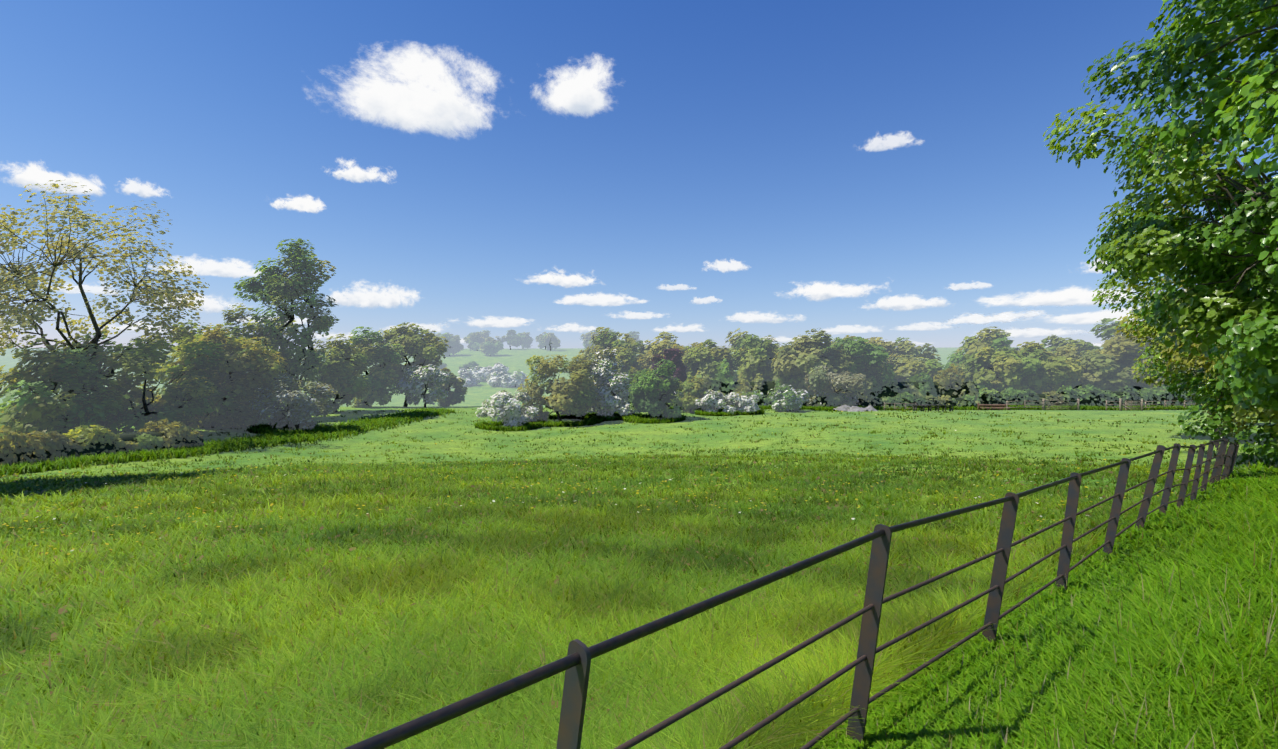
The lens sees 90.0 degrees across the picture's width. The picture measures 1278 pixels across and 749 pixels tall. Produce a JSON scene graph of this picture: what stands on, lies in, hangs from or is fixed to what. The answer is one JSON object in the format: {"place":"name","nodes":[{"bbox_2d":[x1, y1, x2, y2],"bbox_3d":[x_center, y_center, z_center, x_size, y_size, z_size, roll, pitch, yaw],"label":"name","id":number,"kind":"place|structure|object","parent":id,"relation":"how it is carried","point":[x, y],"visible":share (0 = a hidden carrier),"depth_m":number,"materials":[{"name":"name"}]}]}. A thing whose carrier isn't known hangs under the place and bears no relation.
{"place":"outdoors","nodes":[
{"label":"outdoors","id":0,"kind":"place"},
{"bbox_2d":[3,163,102,195],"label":"cloud","id":1,"kind":"structure","parent":0,"point":[33,174],"depth_m":3063.53,"materials":[{"name":"white"}]},
{"bbox_2d":[47,281,118,294],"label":"cloud","id":2,"kind":"structure","parent":0,"point":[98,290],"depth_m":3063.95,"materials":[{"name":"white"}]},
{"bbox_2d":[122,180,163,197],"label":"cloud","id":3,"kind":"structure","parent":0,"point":[142,190],"depth_m":3053.86,"materials":[{"name":"white"}]},
{"bbox_2d":[103,321,189,332],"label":"cloud","id":4,"kind":"structure","parent":0,"point":[123,327],"depth_m":3036.32,"materials":[{"name":"white"}]},
{"bbox_2d":[140,294,245,311],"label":"cloud","id":5,"kind":"structure","parent":0,"point":[211,304],"depth_m":3088.03,"materials":[{"name":"white"}]},
{"bbox_2d":[148,255,260,277],"bbox_3d":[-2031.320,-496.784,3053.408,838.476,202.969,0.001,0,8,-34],"label":"cloud","id":6,"kind":"structure","parent":0,"point":[235,268],"depth_m":3052.07,"materials":[{"name":"white"}]},
{"bbox_2d":[236,316,308,324],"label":"cloud","id":7,"kind":"structure","parent":0,"point":[298,320],"depth_m":3069.91,"materials":[{"name":"white"}]},
{"bbox_2d":[271,195,324,212],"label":"cloud","id":8,"kind":"structure","parent":0,"point":[308,203],"depth_m":3045.80,"materials":[{"name":"white"}]},
{"bbox_2d":[313,332,368,339],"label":"cloud","id":9,"kind":"structure","parent":0,"point":[319,336],"depth_m":3020.97,"materials":[{"name":"white"}]},
{"bbox_2d":[326,159,393,182],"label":"cloud","id":10,"kind":"structure","parent":0,"point":[355,174],"depth_m":3031.27,"materials":[{"name":"white"}]},
{"bbox_2d":[326,281,418,307],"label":"cloud","id":11,"kind":"structure","parent":0,"point":[359,296],"depth_m":3031.36,"materials":[{"name":"white"}]},
{"bbox_2d":[384,318,446,331],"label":"cloud","id":12,"kind":"structure","parent":0,"point":[431,327],"depth_m":3043.33,"materials":[{"name":"white"}]},
{"bbox_2d":[340,43,494,136],"bbox_3d":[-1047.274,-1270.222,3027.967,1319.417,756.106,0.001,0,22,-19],"label":"cloud","id":13,"kind":"structure","parent":0,"point":[412,87],"depth_m":3005.22,"materials":[{"name":"white"}]},
{"bbox_2d":[452,316,528,327],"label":"cloud","id":14,"kind":"structure","parent":0,"point":[504,322],"depth_m":3020.01,"materials":[{"name":"white"}]},
{"bbox_2d":[524,270,593,287],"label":"cloud","id":15,"kind":"structure","parent":0,"point":[562,280],"depth_m":3008.64,"materials":[{"name":"white"}]},
{"bbox_2d":[546,323,595,332],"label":"cloud","id":16,"kind":"structure","parent":0,"point":[566,327],"depth_m":3009.53,"materials":[{"name":"white"}]},
{"bbox_2d":[534,56,610,115],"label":"cloud","id":17,"kind":"structure","parent":0,"point":[579,91],"depth_m":2996.24,"materials":[{"name":"white"}]},
{"bbox_2d":[556,293,646,305],"bbox_3d":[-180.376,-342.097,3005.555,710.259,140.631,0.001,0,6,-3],"label":"cloud","id":18,"kind":"structure","parent":0,"point":[600,299],"depth_m":3003.87,"materials":[{"name":"white"}]},
{"bbox_2d":[610,311,663,319],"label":"cloud","id":19,"kind":"structure","parent":0,"point":[636,315],"depth_m":3001.01,"materials":[{"name":"white"}]},
{"bbox_2d":[0,347,1277,748],"bbox_3d":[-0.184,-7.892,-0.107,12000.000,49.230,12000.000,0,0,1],"label":"ground","id":20,"kind":"structure","parent":0,"point":[476,397],"depth_m":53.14,"materials":[{"name":"green plant"}]},
{"bbox_2d":[0,342,139,436],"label":"tree","id":21,"kind":"object","parent":20,"relation":"on","point":[35,406],"visible":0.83,"depth_m":43.56,"materials":[{"name":"green plant"}]},
{"bbox_2d":[0,418,203,466],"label":"hedge","id":22,"kind":"object","parent":20,"relation":"on","point":[21,447],"visible":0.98,"depth_m":35.66,"materials":[{"name":"green plant"}]},
{"bbox_2d":[0,180,209,393],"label":"ash tree","id":23,"kind":"object","parent":20,"relation":"on","point":[72,252],"visible":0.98,"depth_m":49.09,"materials":[{"name":"green plant"}]},
{"bbox_2d":[50,332,224,434],"bbox_3d":[-39.910,0.826,51.350,10.818,8.573,10.985,0,0,1],"label":"tree","id":24,"kind":"object","parent":20,"relation":"on","point":[193,404],"visible":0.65,"depth_m":51.16,"materials":[{"name":"green plant"}]},
{"bbox_2d":[127,320,258,409],"bbox_3d":[-44.435,-0.256,63.214,11.936,10.554,10.195,0,0,-33],"label":"tree","id":25,"kind":"object","parent":20,"relation":"on","point":[163,389],"visible":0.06,"depth_m":61.84,"materials":[{"name":"green plant"}]},
{"bbox_2d":[149,323,287,428],"bbox_3d":[-38.078,0.230,59.617,11.111,10.009,9.955,0,0,1],"label":"tree","id":26,"kind":"object","parent":20,"relation":"on","point":[262,366],"visible":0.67,"depth_m":57.33,"materials":[{"name":"green plant"}]},
{"bbox_2d":[211,303,298,420],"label":"poplar tree","id":27,"kind":"object","parent":20,"relation":"on","point":[236,330],"visible":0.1,"depth_m":65.96,"materials":[{"name":"green plant"}]},
{"bbox_2d":[233,238,338,416],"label":"poplar tree","id":28,"kind":"object","parent":20,"relation":"on","point":[283,290],"visible":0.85,"depth_m":69.09,"materials":[{"name":"green plant"}]},
{"bbox_2d":[249,373,337,429],"bbox_3d":[-30.914,2.716,57.925,5.641,5.636,6.900,0,0,22],"label":"silver bush","id":29,"kind":"object","parent":20,"relation":"on","point":[275,411],"visible":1,"depth_m":56.94,"materials":[{"name":"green plant"}]},
{"bbox_2d":[299,334,370,412],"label":"tree","id":30,"kind":"object","parent":20,"relation":"on","point":[338,373],"visible":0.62,"depth_m":77.57,"materials":[{"name":"green plant"}]},
{"bbox_2d":[346,326,401,407],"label":"tree","id":31,"kind":"object","parent":20,"relation":"on","point":[380,376],"visible":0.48,"depth_m":91.45,"materials":[{"name":"green plant"}]},
{"bbox_2d":[372,322,448,406],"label":"tree","id":32,"kind":"object","parent":20,"relation":"on","point":[414,344],"visible":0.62,"depth_m":101.71,"materials":[{"name":"green plant"}]},
{"bbox_2d":[392,365,451,407],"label":"hawthorn bush","id":33,"kind":"object","parent":20,"relation":"on","point":[430,376],"visible":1,"depth_m":95.69,"materials":[{"name":"white plant"}]},
{"bbox_2d":[433,367,467,405],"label":"dark tree","id":34,"kind":"object","parent":20,"relation":"on","point":[456,395],"visible":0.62,"depth_m":112.13,"materials":[{"name":"green plant"}]},
{"bbox_2d":[440,333,463,355],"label":"tree","id":35,"kind":"object","parent":20,"relation":"on","point":[455,346],"visible":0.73,"depth_m":530.07,"materials":[{"name":"green plant"}]},
{"bbox_2d":[456,368,480,386],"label":"bush","id":36,"kind":"object","parent":20,"relation":"on","point":[469,378],"visible":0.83,"depth_m":354.44,"materials":[{"name":"white plant"}]},
{"bbox_2d":[463,332,486,350],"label":"tree","id":37,"kind":"object","parent":20,"relation":"on","point":[474,345],"visible":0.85,"depth_m":592.19,"materials":[{"name":"green plant"}]},
{"bbox_2d":[474,369,493,381],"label":"bush","id":38,"kind":"object","parent":20,"relation":"on","point":[482,374],"visible":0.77,"depth_m":374.17,"materials":[{"name":"white plant"}]},
{"bbox_2d":[479,336,503,355],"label":"tree","id":39,"kind":"object","parent":20,"relation":"on","point":[489,345],"visible":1,"depth_m":526.03,"materials":[{"name":"green plant"}]},
{"bbox_2d":[486,371,502,385],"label":"bush","id":40,"kind":"object","parent":20,"relation":"on","point":[491,379],"visible":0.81,"depth_m":351.95,"materials":[{"name":"white plant"}]},
{"bbox_2d":[496,371,514,387],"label":"bush","id":41,"kind":"object","parent":20,"relation":"on","point":[504,381],"visible":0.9,"depth_m":346.49,"materials":[{"name":"white plant"}]},
{"bbox_2d":[475,390,539,426],"bbox_3d":[-13.371,3.707,66.123,6.983,4.313,5.561,0,0,-31],"label":"hawthorn bush","id":42,"kind":"object","parent":20,"relation":"on","point":[507,412],"visible":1,"depth_m":64.69,"materials":[{"name":"white plant"}]},
{"bbox_2d":[500,330,523,349],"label":"tree","id":43,"kind":"object","parent":20,"relation":"on","point":[515,340],"visible":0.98,"depth_m":605.00,"materials":[{"name":"green plant"}]},
{"bbox_2d":[509,369,527,386],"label":"bush","id":44,"kind":"object","parent":20,"relation":"on","point":[519,379],"visible":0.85,"depth_m":346.81,"materials":[{"name":"white plant"}]},
{"bbox_2d":[511,332,533,347],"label":"tree","id":45,"kind":"object","parent":20,"relation":"on","point":[528,339],"visible":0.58,"depth_m":645.71,"materials":[{"name":"green plant"}]},
{"bbox_2d":[540,333,560,350],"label":"tree","id":46,"kind":"object","parent":20,"relation":"on","point":[550,340],"visible":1,"depth_m":583.41,"materials":[{"name":"green plant"}]},
{"bbox_2d":[518,354,601,421],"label":"round tree","id":47,"kind":"object","parent":20,"relation":"on","point":[568,398],"visible":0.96,"depth_m":69.07,"materials":[{"name":"green plant"}]},
{"bbox_2d":[579,330,598,348],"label":"tree","id":48,"kind":"object","parent":20,"relation":"on","point":[586,338],"visible":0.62,"depth_m":554.50,"materials":[{"name":"green plant"}]},
{"bbox_2d":[571,347,627,411],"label":"tree","id":49,"kind":"object","parent":20,"relation":"on","point":[604,354],"visible":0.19,"depth_m":81.52,"materials":[{"name":"green plant"}]},
{"bbox_2d":[576,327,645,370],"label":"tree","id":50,"kind":"object","parent":20,"relation":"on","point":[603,339],"visible":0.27,"depth_m":126.09,"materials":[{"name":"green plant"}]},
{"bbox_2d":[0,404,1224,477],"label":"margin grass","id":51,"kind":"structure","parent":20,"relation":"on","point":[276,436],"depth_m":58.48,"materials":[{"name":"green plant"}]},
{"bbox_2d":[591,359,633,416],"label":"hawthorn bush","id":52,"kind":"object","parent":20,"relation":"on","point":[608,401],"visible":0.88,"depth_m":72.78,"materials":[{"name":"white plant"}]},
{"bbox_2d":[591,347,645,378],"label":"tree","id":53,"kind":"object","parent":20,"relation":"on","point":[627,359],"visible":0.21,"depth_m":110.04,"materials":[{"name":"green plant"}]},
{"bbox_2d":[628,359,682,418],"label":"dark tree","id":54,"kind":"object","parent":20,"relation":"on","point":[652,394],"visible":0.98,"depth_m":69.39,"materials":[{"name":"green plant"}]},
{"bbox_2d":[637,340,690,379],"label":"tree","id":55,"kind":"object","parent":20,"relation":"on","point":[659,348],"visible":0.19,"depth_m":113.93,"materials":[{"name":"green plant"}]},
{"bbox_2d":[650,348,686,408],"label":"copper tree","id":56,"kind":"object","parent":20,"relation":"on","point":[675,356],"visible":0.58,"depth_m":84.65,"materials":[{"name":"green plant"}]},
{"bbox_2d":[638,331,703,366],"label":"tree","id":57,"kind":"object","parent":20,"relation":"on","point":[667,335],"visible":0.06,"depth_m":130.80,"materials":[{"name":"green plant"}]},
{"bbox_2d":[668,376,709,412],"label":"bush","id":58,"kind":"object","parent":20,"relation":"on","point":[694,391],"visible":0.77,"depth_m":78.43,"materials":[{"name":"green plant"}]},
{"bbox_2d":[682,339,738,380],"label":"tree","id":59,"kind":"object","parent":20,"relation":"on","point":[702,363],"visible":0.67,"depth_m":106.76,"materials":[{"name":"green plant"}]},
{"bbox_2d":[695,389,738,413],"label":"hawthorn bush","id":60,"kind":"object","parent":20,"relation":"on","point":[708,401],"visible":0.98,"depth_m":76.05,"materials":[{"name":"white plant"}]},
{"bbox_2d":[725,394,759,412],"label":"hawthorn bush","id":61,"kind":"object","parent":20,"relation":"on","point":[744,403],"visible":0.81,"depth_m":76.16,"materials":[{"name":"white plant"}]},
{"bbox_2d":[725,327,780,381],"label":"tree","id":62,"kind":"object","parent":20,"relation":"on","point":[735,343],"visible":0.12,"depth_m":132.41,"materials":[{"name":"green plant"}]},
{"bbox_2d":[730,334,786,381],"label":"tree","id":63,"kind":"object","parent":20,"relation":"on","point":[758,355],"visible":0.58,"depth_m":101.77,"materials":[{"name":"green plant"}]},
{"bbox_2d":[663,390,858,407],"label":"hedge","id":64,"kind":"object","parent":20,"relation":"on","point":[816,399],"visible":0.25,"depth_m":86.02,"materials":[{"name":"green plant"}]},
{"bbox_2d":[767,384,810,410],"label":"bush","id":65,"kind":"object","parent":20,"relation":"on","point":[789,398],"visible":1,"depth_m":80.52,"materials":[{"name":"white plant"}]},
{"bbox_2d":[344,428,1238,748],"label":"estate fence","id":66,"kind":"object","parent":20,"relation":"on","point":[574,664],"visible":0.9,"depth_m":2.96,"materials":[{"name":"metal"}]},
{"bbox_2d":[769,327,856,393],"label":"tree","id":67,"kind":"object","parent":20,"relation":"on","point":[803,353],"visible":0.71,"depth_m":94.71,"materials":[{"name":"green plant"}]},
{"bbox_2d":[805,365,866,406],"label":"willow bush","id":68,"kind":"object","parent":20,"relation":"on","point":[819,378],"visible":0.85,"depth_m":83.65,"materials":[{"name":"green plant"}]},
{"bbox_2d":[816,335,889,380],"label":"tree","id":69,"kind":"object","parent":20,"relation":"on","point":[871,360],"visible":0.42,"depth_m":95.68,"materials":[{"name":"green plant"}]},
{"bbox_2d":[834,405,877,411],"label":"spoil heap mound","id":70,"kind":"object","parent":20,"relation":"on","point":[853,408],"visible":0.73,"depth_m":80.34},
{"bbox_2d":[856,337,895,362],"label":"tree","id":71,"kind":"object","parent":20,"relation":"on","point":[890,346],"visible":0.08,"depth_m":135.00,"materials":[{"name":"green plant"}]},
{"bbox_2d":[575,359,1205,407],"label":"hedge line","id":72,"kind":"object","parent":20,"relation":"on","point":[940,385],"visible":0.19,"depth_m":95.15,"materials":[{"name":"green plant"}]},
{"bbox_2d":[883,353,944,381],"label":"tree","id":73,"kind":"object","parent":20,"relation":"on","point":[905,367],"visible":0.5,"depth_m":113.41,"materials":[{"name":"green plant"}]},
{"bbox_2d":[889,337,940,381],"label":"tree","id":74,"kind":"object","parent":20,"relation":"on","point":[906,346],"visible":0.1,"depth_m":137.96,"materials":[{"name":"green plant"}]},
{"bbox_2d":[857,392,975,407],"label":"hedge","id":75,"kind":"object","parent":20,"relation":"on","point":[910,400],"visible":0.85,"depth_m":83.94,"materials":[{"name":"green plant"}]},
{"bbox_2d":[912,405,953,410],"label":"fence","id":76,"kind":"object","parent":20,"relation":"on","point":[914,407],"visible":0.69,"depth_m":79.28,"materials":[{"name":"brown wood"}]},
{"bbox_2d":[942,326,1012,376],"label":"tree","id":77,"kind":"object","parent":20,"relation":"on","point":[972,344],"visible":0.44,"depth_m":126.25,"materials":[{"name":"green plant"}]},
{"bbox_2d":[976,403,1009,409],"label":"jump logs","id":78,"kind":"object","parent":20,"relation":"on","point":[995,406],"visible":0.67,"depth_m":82.63,"materials":[{"name":"brown wood"}]},
{"bbox_2d":[957,346,1043,392],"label":"tree","id":79,"kind":"object","parent":20,"relation":"on","point":[1002,369],"visible":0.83,"depth_m":93.80,"materials":[{"name":"green plant"}]},
{"bbox_2d":[979,387,1069,405],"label":"hedge","id":80,"kind":"object","parent":20,"relation":"on","point":[992,396],"visible":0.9,"depth_m":85.94,"materials":[{"name":"green plant"}]},
{"bbox_2d":[1006,400,1042,409],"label":"gate","id":81,"kind":"structure","parent":20,"relation":"on","point":[1024,404],"depth_m":82.21,"materials":[{"name":"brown wood"}]},
{"bbox_2d":[791,424,1277,748],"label":"long grass","id":82,"kind":"structure","parent":20,"relation":"on","point":[1162,633],"depth_m":3.76,"materials":[{"name":"green plant"}]},
{"bbox_2d":[1017,341,1085,393],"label":"tree","id":83,"kind":"object","parent":20,"relation":"on","point":[1057,373],"visible":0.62,"depth_m":92.93,"materials":[{"name":"green plant"}]},
{"bbox_2d":[1042,399,1079,409],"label":"gate","id":84,"kind":"structure","parent":20,"relation":"on","point":[1077,405],"depth_m":82.36,"materials":[{"name":"grey wood"}]},
{"bbox_2d":[1041,334,1100,357],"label":"tree","id":85,"kind":"object","parent":20,"relation":"on","point":[1056,342],"visible":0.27,"depth_m":136.12,"materials":[{"name":"green plant"}]},
{"bbox_2d":[1050,344,1138,391],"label":"tree","id":86,"kind":"object","parent":20,"relation":"on","point":[1102,369],"visible":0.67,"depth_m":93.69,"materials":[{"name":"green plant"}]},
{"bbox_2d":[1095,330,1146,385],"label":"tree","id":87,"kind":"object","parent":20,"relation":"on","point":[1122,350],"visible":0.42,"depth_m":96.07,"materials":[{"name":"green plant"}]},
{"bbox_2d":[1090,318,1159,357],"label":"tree","id":88,"kind":"object","parent":20,"relation":"on","point":[1109,331],"visible":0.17,"depth_m":132.37,"materials":[{"name":"green plant"}]},
{"bbox_2d":[1056,384,1198,406],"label":"hedge","id":89,"kind":"object","parent":20,"relation":"on","point":[1092,396],"visible":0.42,"depth_m":86.66,"materials":[{"name":"green plant"}]},
{"bbox_2d":[1106,400,1194,410],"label":"fence","id":90,"kind":"object","parent":20,"relation":"on","point":[1145,404],"visible":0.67,"depth_m":83.46,"materials":[{"name":"brown wood"}]},
{"bbox_2d":[1043,0,1277,410],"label":"lime tree","id":91,"kind":"object","parent":20,"relation":"on","point":[1172,244],"visible":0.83,"depth_m":17.56,"materials":[{"name":"green plant"}]},
{"bbox_2d":[1092,199,1277,457],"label":"lime tree","id":92,"kind":"object","parent":20,"relation":"on","point":[1212,393],"visible":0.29,"depth_m":31.75,"materials":[{"name":"green plant"}]},
{"bbox_2d":[1115,265,1277,436],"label":"lime tree","id":93,"kind":"object","parent":20,"relation":"on","point":[1148,379],"visible":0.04,"depth_m":45.15,"materials":[{"name":"green plant"}]},
{"bbox_2d":[1117,0,1277,177],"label":"lime tree","id":94,"kind":"object","parent":20,"relation":"on","point":[1228,128],"visible":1,"depth_m":9.08,"materials":[{"name":"green plant"}]},
{"bbox_2d":[0,0,1277,348],"label":"sky","id":95,"kind":"structure","parent":0,"point":[738,130],"materials":[{"name":"blue"}]},
{"bbox_2d":[660,284,695,290],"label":"cloud","id":96,"kind":"structure","parent":0,"point":[668,287],"depth_m":2995.86,"materials":[{"name":"white"}]},
{"bbox_2d":[654,324,703,331],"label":"cloud","id":97,"kind":"structure","parent":0,"point":[688,328],"depth_m":2995.23,"materials":[{"name":"white"}]},
{"bbox_2d":[692,296,719,303],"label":"cloud","id":98,"kind":"structure","parent":0,"point":[710,299],"depth_m":2992.40,"materials":[{"name":"white"}]},
{"bbox_2d":[705,260,747,272],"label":"cloud","id":99,"kind":"structure","parent":0,"point":[725,266],"depth_m":2988.75,"materials":[{"name":"white"}]},
{"bbox_2d":[727,312,802,323],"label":"cloud","id":100,"kind":"structure","parent":0,"point":[749,317],"depth_m":2988.08,"materials":[{"name":"white"}]},
{"bbox_2d":[787,282,886,300],"bbox_3d":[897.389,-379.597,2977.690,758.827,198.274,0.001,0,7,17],"label":"cloud","id":101,"kind":"structure","parent":0,"point":[815,291],"depth_m":2979.52,"materials":[{"name":"white"}]},
{"bbox_2d":[816,325,880,334],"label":"cloud","id":102,"kind":"structure","parent":0,"point":[845,329],"depth_m":2972.65,"materials":[{"name":"white"}]},
{"bbox_2d":[865,132,921,151],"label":"cloud","id":103,"kind":"structure","parent":0,"point":[886,143],"depth_m":2966.30,"materials":[{"name":"white"}]},
{"bbox_2d":[862,295,946,310],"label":"cloud","id":104,"kind":"structure","parent":0,"point":[896,302],"depth_m":2963.50,"materials":[{"name":"white"}]},
{"bbox_2d":[891,322,950,330],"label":"cloud","id":105,"kind":"structure","parent":0,"point":[921,326],"depth_m":2964.83,"materials":[{"name":"white"}]},
{"bbox_2d":[939,282,991,297],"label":"cloud","id":106,"kind":"structure","parent":0,"point":[964,286],"depth_m":2961.34,"materials":[{"name":"white"}]},
{"bbox_2d":[941,313,1018,327],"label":"cloud","id":107,"kind":"structure","parent":0,"point":[978,318],"depth_m":2958.60,"materials":[{"name":"white"}]},
{"bbox_2d":[982,310,1047,324],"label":"cloud","id":108,"kind":"structure","parent":0,"point":[1032,313],"depth_m":2948.64,"materials":[{"name":"white"}]},
{"bbox_2d":[975,328,1080,337],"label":"cloud","id":109,"kind":"structure","parent":0,"point":[1029,333],"depth_m":2947.07,"materials":[{"name":"white"}]},
{"bbox_2d":[975,287,1134,323],"bbox_3d":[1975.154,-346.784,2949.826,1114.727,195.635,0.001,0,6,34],"label":"cloud","id":110,"kind":"structure","parent":0,"point":[1070,296],"depth_m":2968.93,"materials":[{"name":"white"}]},
{"bbox_2d":[1029,304,1143,334],"bbox_3d":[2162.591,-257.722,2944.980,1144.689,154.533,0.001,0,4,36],"label":"cloud","id":111,"kind":"structure","parent":0,"point":[1087,318],"depth_m":2983.61,"materials":[{"name":"white"}]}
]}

